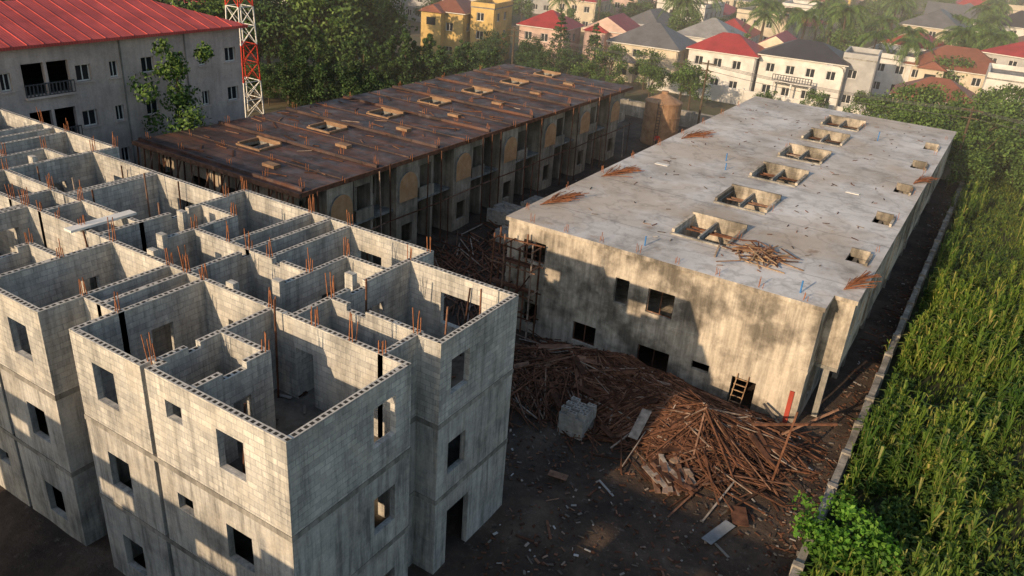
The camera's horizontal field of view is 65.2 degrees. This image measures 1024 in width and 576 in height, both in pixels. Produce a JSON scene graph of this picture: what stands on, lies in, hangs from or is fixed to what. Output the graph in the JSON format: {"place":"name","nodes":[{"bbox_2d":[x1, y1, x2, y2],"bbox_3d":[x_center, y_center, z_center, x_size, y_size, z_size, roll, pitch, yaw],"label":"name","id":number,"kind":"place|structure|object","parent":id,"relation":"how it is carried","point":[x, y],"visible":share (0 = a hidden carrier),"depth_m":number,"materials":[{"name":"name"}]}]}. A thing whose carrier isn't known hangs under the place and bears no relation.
{"place":"outdoors","nodes":[
{"label":"outdoors","id":0,"kind":"place"},
{"bbox_2d":[0,114,958,575],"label":"construction site ground","id":1,"kind":"structure","parent":0,"point":[32,542],"depth_m":35.58,"materials":[{"name":"soil"}]},
{"bbox_2d":[140,82,624,262],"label":"walls","id":2,"kind":"structure","parent":1,"relation":"on","point":[359,199],"depth_m":63.58,"materials":[{"name":"paint"}]},
{"bbox_2d":[131,63,633,198],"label":"roof slab","id":3,"kind":"structure","parent":2,"relation":"on","point":[249,164],"depth_m":62.62,"materials":[{"name":"concrete"}]},
{"bbox_2d":[146,66,620,187],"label":"starter bars","id":4,"kind":"object","parent":3,"relation":"on","point":[403,132],"visible":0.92,"depth_m":64.43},
{"bbox_2d":[137,66,631,260],"bbox_3d":[-6.622,-12.487,71.686,16.442,7.605,48.541,19,29,27],"label":"formwork timber","id":5,"kind":"object","parent":1,"relation":"on","point":[253,188],"visible":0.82,"depth_m":60.87,"materials":[{"name":"wood"}]},
{"bbox_2d":[486,201,523,225],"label":"concrete block stack","id":6,"kind":"object","parent":1,"relation":"on","point":[498,213],"visible":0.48,"depth_m":65.84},
{"bbox_2d":[486,226,544,339],"bbox_3d":[0.085,-0.109,47.916,3.304,6.688,1.300,19,29,27],"label":"timber scaffolding","id":7,"kind":"object","parent":1,"relation":"on","point":[509,284],"visible":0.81,"depth_m":47.34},
{"bbox_2d":[557,396,596,440],"bbox_3d":[3.276,6.572,40.373,1.433,1.372,1.462,19,29,27],"label":"concrete block stack","id":8,"kind":"object","parent":1,"relation":"on","point":[577,416],"visible":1,"depth_m":39.94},
{"bbox_2d":[640,90,682,145],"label":"storage tank","id":9,"kind":"object","parent":1,"relation":"on","point":[662,114],"visible":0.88,"depth_m":91.28,"materials":[{"name":"metal"}]},
{"bbox_2d":[508,329,826,520],"bbox_3d":[5.887,6.042,40.678,18.944,2.501,10.430,19,29,27],"label":"timber debris pile","id":10,"kind":"object","parent":1,"relation":"on","point":[617,398],"visible":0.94,"depth_m":40.09,"materials":[{"name":"wood"}]},
{"bbox_2d":[431,146,957,575],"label":"site rubble","id":11,"kind":"object","parent":1,"relation":"on","point":[659,471],"visible":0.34,"depth_m":37.05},
{"bbox_2d":[504,122,952,426],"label":"walls","id":12,"kind":"structure","parent":1,"relation":"on","point":[785,356],"depth_m":43.89,"materials":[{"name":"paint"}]},
{"bbox_2d":[506,96,956,312],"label":"roof slab","id":13,"kind":"structure","parent":12,"relation":"on","point":[670,204],"depth_m":53.32,"materials":[{"name":"concrete"}]},
{"bbox_2d":[526,101,947,301],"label":"starter bars","id":14,"kind":"object","parent":13,"relation":"on","point":[567,197],"visible":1,"depth_m":50.76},
{"bbox_2d":[589,104,932,406],"bbox_3d":[20.190,-6.007,62.501,17.362,7.662,48.261,19,29,27],"label":"roof timber","id":15,"kind":"object","parent":13,"relation":"on","point":[759,252],"visible":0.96,"depth_m":44.90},
{"bbox_2d":[751,403,838,480],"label":"leaning timber poles","id":16,"kind":"object","parent":1,"relation":"on","point":[798,425],"visible":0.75,"depth_m":38.73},
{"bbox_2d":[243,0,1022,161],"bbox_3d":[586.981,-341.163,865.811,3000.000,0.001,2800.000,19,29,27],"label":"ground","id":17,"kind":"structure","parent":0,"point":[636,93],"depth_m":120.57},
{"bbox_2d":[0,0,247,170],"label":"apartment building","id":18,"kind":"structure","parent":17,"relation":"on","point":[75,64],"depth_m":58.98,"materials":[{"name":"concrete"}]},
{"bbox_2d":[0,47,236,160],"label":"windows","id":19,"kind":"structure","parent":18,"relation":"in","point":[82,71],"depth_m":57.90,"materials":[{"name":"glass"}]},
{"bbox_2d":[127,38,214,181],"bbox_3d":[-24.716,-12.064,61.035,6.901,13.918,7.020,9,26,10],"label":"broadleaf tree","id":20,"kind":"object","parent":17,"relation":"on","point":[204,53],"visible":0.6,"depth_m":59.12,"materials":[{"name":"green plant"}]},
{"bbox_2d":[169,0,251,52],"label":"broadleaf tree","id":21,"kind":"object","parent":17,"relation":"on","point":[209,4],"visible":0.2,"depth_m":100.45,"materials":[{"name":"green plant"}]},
{"bbox_2d":[225,0,263,117],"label":"lattice mast","id":22,"kind":"object","parent":17,"relation":"on","point":[244,59],"visible":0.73,"depth_m":89.25,"materials":[{"name":"metal"}]},
{"bbox_2d":[242,62,276,103],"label":"broadleaf tree","id":23,"kind":"object","parent":17,"relation":"on","point":[268,78],"visible":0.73,"depth_m":96.06,"materials":[{"name":"green plant"}]},
{"bbox_2d":[0,109,518,575],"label":"unfinished building","id":24,"kind":"structure","parent":17,"relation":"on","point":[377,464],"depth_m":28.85,"materials":[{"name":"concrete"}]},
{"bbox_2d":[64,210,136,232],"bbox_3d":[-17.505,-2.856,34.104,0.500,0.100,3.000,19,29,27],"label":"white board","id":25,"kind":"object","parent":24,"relation":"on","point":[97,222],"visible":1,"depth_m":33.95,"materials":[{"name":"paint"}]},
{"bbox_2d":[0,107,430,364],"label":"starter bars","id":26,"kind":"object","parent":24,"relation":"on","point":[269,243],"visible":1,"depth_m":31.81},
{"bbox_2d":[0,165,481,473],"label":"loose timber","id":27,"kind":"object","parent":24,"relation":"on","point":[279,395],"visible":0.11,"depth_m":29.96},
{"bbox_2d":[234,0,305,75],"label":"broadleaf tree","id":28,"kind":"object","parent":17,"relation":"on","point":[268,53],"visible":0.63,"depth_m":104.33,"materials":[{"name":"green plant"}]},
{"bbox_2d":[274,38,300,106],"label":"cypress tree","id":29,"kind":"object","parent":17,"relation":"on","point":[280,68],"visible":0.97,"depth_m":94.53,"materials":[{"name":"green plant"}]},
{"bbox_2d":[293,40,312,105],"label":"cypress tree","id":30,"kind":"object","parent":17,"relation":"on","point":[301,59],"visible":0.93,"depth_m":94.95,"materials":[{"name":"green plant"}]},
{"bbox_2d":[277,0,358,63],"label":"broadleaf tree","id":31,"kind":"object","parent":17,"relation":"on","point":[326,30],"visible":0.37,"depth_m":106.98,"materials":[{"name":"green plant"}]},
{"bbox_2d":[303,28,335,104],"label":"cypress tree","id":32,"kind":"object","parent":17,"relation":"on","point":[318,74],"visible":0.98,"depth_m":95.49,"materials":[{"name":"green plant"}]},
{"bbox_2d":[280,0,376,69],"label":"broadleaf tree","id":33,"kind":"object","parent":17,"relation":"on","point":[356,14],"visible":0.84,"depth_m":105.58,"materials":[{"name":"green plant"}]},
{"bbox_2d":[322,45,341,101],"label":"cypress tree","id":34,"kind":"object","parent":17,"relation":"on","point":[334,93],"visible":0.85,"depth_m":96.69,"materials":[{"name":"green plant"}]},
{"bbox_2d":[335,36,360,97],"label":"cypress tree","id":35,"kind":"object","parent":17,"relation":"on","point":[347,56],"visible":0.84,"depth_m":96.28,"materials":[{"name":"green plant"}]},
{"bbox_2d":[314,0,396,61],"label":"broadleaf tree","id":36,"kind":"object","parent":17,"relation":"on","point":[377,25],"visible":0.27,"depth_m":110.52,"materials":[{"name":"green plant"}]},
{"bbox_2d":[351,37,373,94],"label":"cypress tree","id":37,"kind":"object","parent":17,"relation":"on","point":[364,60],"visible":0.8,"depth_m":97.32,"materials":[{"name":"green plant"}]},
{"bbox_2d":[331,0,417,65],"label":"broadleaf tree","id":38,"kind":"object","parent":17,"relation":"on","point":[404,18],"visible":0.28,"depth_m":113.03,"materials":[{"name":"green plant"}]},
{"bbox_2d":[366,41,390,92],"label":"cypress tree","id":39,"kind":"object","parent":17,"relation":"on","point":[376,75],"visible":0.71,"depth_m":97.70,"materials":[{"name":"green plant"}]},
{"bbox_2d":[353,0,410,68],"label":"broadleaf tree","id":40,"kind":"object","parent":17,"relation":"on","point":[389,22],"visible":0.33,"depth_m":112.33,"materials":[{"name":"green plant"}]},
{"bbox_2d":[381,35,404,88],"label":"cypress tree","id":41,"kind":"object","parent":17,"relation":"on","point":[389,52],"visible":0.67,"depth_m":98.05,"materials":[{"name":"green plant"}]},
{"bbox_2d":[392,28,415,85],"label":"cypress tree","id":42,"kind":"object","parent":17,"relation":"on","point":[405,69],"visible":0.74,"depth_m":98.36,"materials":[{"name":"green plant"}]},
{"bbox_2d":[408,37,427,81],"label":"cypress tree","id":43,"kind":"object","parent":17,"relation":"on","point":[418,60],"visible":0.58,"depth_m":99.64,"materials":[{"name":"green plant"}]},
{"bbox_2d":[416,33,442,102],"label":"cypress tree","id":44,"kind":"object","parent":17,"relation":"on","point":[428,67],"visible":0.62,"depth_m":99.93,"materials":[{"name":"green plant"}]},
{"bbox_2d":[418,0,470,57],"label":"yellow house","id":45,"kind":"structure","parent":17,"relation":"on","point":[445,23],"depth_m":130.98,"materials":[{"name":"paint"}]},
{"bbox_2d":[458,39,477,71],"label":"cypress tree","id":46,"kind":"object","parent":17,"relation":"on","point":[469,59],"visible":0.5,"depth_m":102.04,"materials":[{"name":"green plant"}]},
{"bbox_2d":[470,0,512,61],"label":"yellow house","id":47,"kind":"structure","parent":17,"relation":"on","point":[487,15],"depth_m":131.08,"materials":[{"name":"paint"}]},
{"bbox_2d":[508,27,520,63],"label":"utility pole","id":48,"kind":"object","parent":17,"relation":"on","point":[513,35],"visible":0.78,"depth_m":110.06,"materials":[{"name":"brown wood"}]},
{"bbox_2d":[515,29,1023,130],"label":"power lines","id":49,"kind":"object","parent":48,"relation":"attached to","point":[808,86],"visible":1,"depth_m":90.07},
{"bbox_2d":[516,10,584,65],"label":"pink house","id":50,"kind":"structure","parent":17,"relation":"on","point":[543,24],"depth_m":133.56,"materials":[{"name":"paint"}]},
{"bbox_2d":[545,12,576,70],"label":"pine tree","id":51,"kind":"object","parent":17,"relation":"on","point":[558,28],"visible":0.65,"depth_m":124.36,"materials":[{"name":"green plant"}]},
{"bbox_2d":[554,48,585,73],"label":"broadleaf tree","id":52,"kind":"object","parent":17,"relation":"on","point":[565,57],"visible":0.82,"depth_m":120.19,"materials":[{"name":"green plant"}]},
{"bbox_2d":[549,0,611,31],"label":"house","id":53,"kind":"structure","parent":17,"relation":"on","point":[586,9],"depth_m":175.48,"materials":[{"name":"beige paint"}]},
{"bbox_2d":[569,59,601,79],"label":"broadleaf tree","id":54,"kind":"object","parent":17,"relation":"on","point":[588,67],"visible":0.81,"depth_m":112.63,"materials":[{"name":"green plant"}]},
{"bbox_2d":[579,23,605,76],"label":"pine tree","id":55,"kind":"object","parent":17,"relation":"on","point":[592,38],"visible":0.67,"depth_m":123.94,"materials":[{"name":"green plant"}]},
{"bbox_2d":[591,42,628,80],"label":"broadleaf tree","id":56,"kind":"object","parent":17,"relation":"on","point":[620,66],"visible":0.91,"depth_m":118.54,"materials":[{"name":"green plant"}]},
{"bbox_2d":[581,13,639,68],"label":"pink house","id":57,"kind":"structure","parent":17,"relation":"on","point":[614,25],"depth_m":133.85,"materials":[{"name":"paint"}]},
{"bbox_2d":[628,47,665,89],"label":"broadleaf tree","id":58,"kind":"object","parent":17,"relation":"on","point":[646,62],"visible":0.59,"depth_m":120.52,"materials":[{"name":"green plant"}]},
{"bbox_2d":[634,64,666,96],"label":"broadleaf tree","id":59,"kind":"object","parent":17,"relation":"on","point":[659,78],"visible":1,"depth_m":113.13,"materials":[{"name":"green plant"}]},
{"bbox_2d":[630,8,671,26],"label":"house","id":60,"kind":"structure","parent":17,"relation":"on","point":[648,16],"depth_m":167.66,"materials":[{"name":"beige paint"}]},
{"bbox_2d":[606,22,697,83],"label":"grey roof house","id":61,"kind":"structure","parent":17,"relation":"on","point":[672,44],"depth_m":126.15,"materials":[{"name":"beige paint"}]},
{"bbox_2d":[667,8,703,30],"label":"broadleaf tree","id":62,"kind":"object","parent":17,"relation":"on","point":[696,18],"visible":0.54,"depth_m":157.75,"materials":[{"name":"green plant"}]},
{"bbox_2d":[656,0,724,22],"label":"house","id":63,"kind":"structure","parent":17,"relation":"on","point":[708,12],"depth_m":182.15,"materials":[{"name":"white paint"}]},
{"bbox_2d":[673,62,716,110],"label":"broadleaf tree","id":64,"kind":"object","parent":17,"relation":"on","point":[686,77],"visible":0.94,"depth_m":109.35,"materials":[{"name":"green plant"}]},
{"bbox_2d":[677,18,748,41],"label":"grey roof house","id":65,"kind":"structure","parent":17,"relation":"on","point":[704,30],"depth_m":135.92,"materials":[{"name":"white paint"}]},
{"bbox_2d":[686,32,764,90],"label":"red roof house","id":66,"kind":"structure","parent":17,"relation":"on","point":[733,51],"depth_m":121.75,"materials":[{"name":"white paint"}]},
{"bbox_2d":[741,0,785,41],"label":"palm tree","id":67,"kind":"object","parent":17,"relation":"on","point":[768,5],"visible":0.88,"depth_m":154.15,"materials":[{"name":"green plant"}]},
{"bbox_2d":[746,10,781,41],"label":"palm tree","id":68,"kind":"object","parent":17,"relation":"on","point":[765,15],"visible":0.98,"depth_m":149.84,"materials":[{"name":"green plant"}]},
{"bbox_2d":[736,6,801,40],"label":"house","id":69,"kind":"structure","parent":17,"relation":"on","point":[742,14],"depth_m":173.82,"materials":[{"name":"beige paint"}]},
{"bbox_2d":[757,30,796,47],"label":"red roof house","id":70,"kind":"structure","parent":17,"relation":"on","point":[782,37],"depth_m":125.04,"materials":[{"name":"beige paint"}]},
{"bbox_2d":[619,78,984,182],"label":"perimeter wall","id":71,"kind":"structure","parent":17,"relation":"on","point":[724,94],"depth_m":112.68,"materials":[{"name":"white paint"}]},
{"bbox_2d":[754,39,850,105],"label":"white duplex house","id":72,"kind":"structure","parent":17,"relation":"on","point":[806,59],"depth_m":118.70,"materials":[{"name":"paint"}]},
{"bbox_2d":[782,8,827,40],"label":"palm tree","id":73,"kind":"object","parent":17,"relation":"on","point":[812,13],"visible":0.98,"depth_m":146.72,"materials":[{"name":"green plant"}]},
{"bbox_2d":[818,3,870,45],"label":"palm tree","id":74,"kind":"object","parent":17,"relation":"on","point":[846,11],"visible":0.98,"depth_m":146.66,"materials":[{"name":"green plant"}]},
{"bbox_2d":[826,29,865,51],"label":"broadleaf tree","id":75,"kind":"object","parent":17,"relation":"on","point":[851,37],"visible":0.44,"depth_m":142.59,"materials":[{"name":"green plant"}]},
{"bbox_2d":[789,489,903,575],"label":"shrub","id":76,"kind":"object","parent":17,"relation":"on","point":[820,535],"visible":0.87,"depth_m":31.69,"materials":[{"name":"green plant"}]},
{"bbox_2d":[837,46,882,110],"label":"white duplex house","id":77,"kind":"structure","parent":17,"relation":"on","point":[861,72],"depth_m":116.92,"materials":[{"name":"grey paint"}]},
{"bbox_2d":[843,90,882,116],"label":"broadleaf tree","id":78,"kind":"object","parent":17,"relation":"on","point":[863,100],"visible":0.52,"depth_m":100.33,"materials":[{"name":"green plant"}]},
{"bbox_2d":[852,29,896,53],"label":"palm tree","id":79,"kind":"object","parent":17,"relation":"on","point":[881,34],"visible":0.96,"depth_m":132.75,"materials":[{"name":"green plant"}]},
{"bbox_2d":[862,15,900,43],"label":"palm tree","id":80,"kind":"object","parent":17,"relation":"on","point":[885,20],"visible":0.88,"depth_m":154.21,"materials":[{"name":"green plant"}]},
{"bbox_2d":[789,143,979,575],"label":"boundary wall","id":81,"kind":"structure","parent":17,"relation":"on","point":[803,556],"depth_m":44.16,"materials":[{"name":"concrete"}]},
{"bbox_2d":[866,94,917,123],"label":"broadleaf tree","id":82,"kind":"object","parent":17,"relation":"on","point":[888,104],"visible":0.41,"depth_m":93.21,"materials":[{"name":"green plant"}]},
{"bbox_2d":[868,44,925,96],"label":"house","id":83,"kind":"structure","parent":17,"relation":"on","point":[890,73],"depth_m":129.34,"materials":[{"name":"white paint"}]},
{"bbox_2d":[890,35,933,65],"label":"palm tree","id":84,"kind":"object","parent":17,"relation":"on","point":[909,43],"visible":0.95,"depth_m":126.46,"materials":[{"name":"green plant"}]},
{"bbox_2d":[879,106,950,127],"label":"broadleaf tree","id":85,"kind":"object","parent":17,"relation":"on","point":[926,119],"visible":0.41,"depth_m":84.81,"materials":[{"name":"green plant"}]},
{"bbox_2d":[884,81,954,121],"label":"broadleaf tree","id":86,"kind":"object","parent":17,"relation":"on","point":[928,94],"visible":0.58,"depth_m":97.14,"materials":[{"name":"green plant"}]},
{"bbox_2d":[898,9,971,43],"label":"house","id":87,"kind":"structure","parent":17,"relation":"on","point":[933,23],"depth_m":156.05,"materials":[{"name":"beige paint"}]},
{"bbox_2d":[889,76,980,125],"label":"brown roof house","id":88,"kind":"structure","parent":17,"relation":"on","point":[952,85],"depth_m":108.80,"materials":[{"name":"beige paint"}]},
{"bbox_2d":[915,98,975,147],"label":"broadleaf tree","id":89,"kind":"object","parent":17,"relation":"on","point":[953,105],"visible":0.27,"depth_m":89.11,"materials":[{"name":"green plant"}]},
{"bbox_2d":[901,45,996,93],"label":"brown roof house","id":90,"kind":"structure","parent":17,"relation":"on","point":[974,78],"depth_m":125.06,"materials":[{"name":"beige paint"}]},
{"bbox_2d":[923,122,976,165],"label":"broadleaf tree","id":91,"kind":"object","parent":17,"relation":"on","point":[958,139],"visible":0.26,"depth_m":82.02,"materials":[{"name":"green plant"}]},
{"bbox_2d":[931,55,976,88],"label":"broadleaf tree","id":92,"kind":"object","parent":17,"relation":"on","point":[967,63],"visible":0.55,"depth_m":124.31,"materials":[{"name":"green plant"}]},
{"bbox_2d":[924,1,986,31],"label":"house","id":93,"kind":"structure","parent":17,"relation":"on","point":[932,6],"depth_m":205.50,"materials":[{"name":"white paint"}]},
{"bbox_2d":[938,26,986,48],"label":"palm tree","id":94,"kind":"object","parent":17,"relation":"on","point":[967,31],"visible":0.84,"depth_m":136.17,"materials":[{"name":"green plant"}]},
{"bbox_2d":[938,88,1004,151],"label":"broadleaf tree","id":95,"kind":"object","parent":17,"relation":"on","point":[982,94],"visible":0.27,"depth_m":97.31,"materials":[{"name":"green plant"}]},
{"bbox_2d":[942,146,1001,187],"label":"broadleaf tree","id":96,"kind":"object","parent":17,"relation":"on","point":[966,158],"visible":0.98,"depth_m":80.34,"materials":[{"name":"green plant"}]},
{"bbox_2d":[948,121,1020,172],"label":"broadleaf tree","id":97,"kind":"object","parent":17,"relation":"on","point":[984,138],"visible":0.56,"depth_m":84.42,"materials":[{"name":"green plant"}]},
{"bbox_2d":[955,102,1018,154],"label":"broadleaf tree","id":98,"kind":"object","parent":17,"relation":"on","point":[1001,121],"visible":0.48,"depth_m":90.67,"materials":[{"name":"green plant"}]},
{"bbox_2d":[969,29,1017,49],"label":"palm tree","id":99,"kind":"object","parent":17,"relation":"on","point":[997,37],"visible":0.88,"depth_m":132.03,"materials":[{"name":"green plant"}]},
{"bbox_2d":[976,83,1023,126],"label":"broadleaf tree","id":100,"kind":"object","parent":17,"relation":"on","point":[999,94],"visible":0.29,"depth_m":101.40,"materials":[{"name":"green plant"}]},
{"bbox_2d":[980,63,1023,132],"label":"white modern house","id":101,"kind":"structure","parent":17,"relation":"on","point":[998,75],"depth_m":112.65,"materials":[{"name":"paint"}]},
{"bbox_2d":[981,41,1023,66],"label":"house","id":102,"kind":"structure","parent":17,"relation":"on","point":[1011,54],"depth_m":124.89,"materials":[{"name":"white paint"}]},
{"bbox_2d":[983,94,1023,153],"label":"broadleaf tree","id":103,"kind":"object","parent":17,"relation":"on","point":[1014,105],"visible":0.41,"depth_m":91.75,"materials":[{"name":"green plant"}]},
{"bbox_2d":[987,121,1023,183],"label":"broadleaf tree","id":104,"kind":"object","parent":17,"relation":"on","point":[1021,141],"visible":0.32,"depth_m":86.78,"materials":[{"name":"green plant"}]},
{"bbox_2d":[988,10,1023,39],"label":"house","id":105,"kind":"structure","parent":17,"relation":"on","point":[1016,25],"depth_m":168.68,"materials":[{"name":"white paint"}]},
{"bbox_2d":[1002,150,1023,191],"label":"broadleaf tree","id":106,"kind":"object","parent":17,"relation":"on","point":[1016,177],"visible":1,"depth_m":80.86,"materials":[{"name":"green plant"}]},
{"bbox_2d":[802,149,1023,575],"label":"field ground","id":107,"kind":"structure","parent":0,"point":[1018,506],"depth_m":41.93,"materials":[{"name":"plant"}]},
{"bbox_2d":[795,126,1023,575],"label":"maize crop","id":108,"kind":"object","parent":107,"relation":"on","point":[959,329],"visible":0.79,"depth_m":40.73,"materials":[{"name":"green plant"}]},
{"bbox_2d":[815,157,1023,575],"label":"field weeds","id":109,"kind":"object","parent":107,"relation":"on","point":[900,507],"visible":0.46,"depth_m":44.20,"materials":[{"name":"plant"}]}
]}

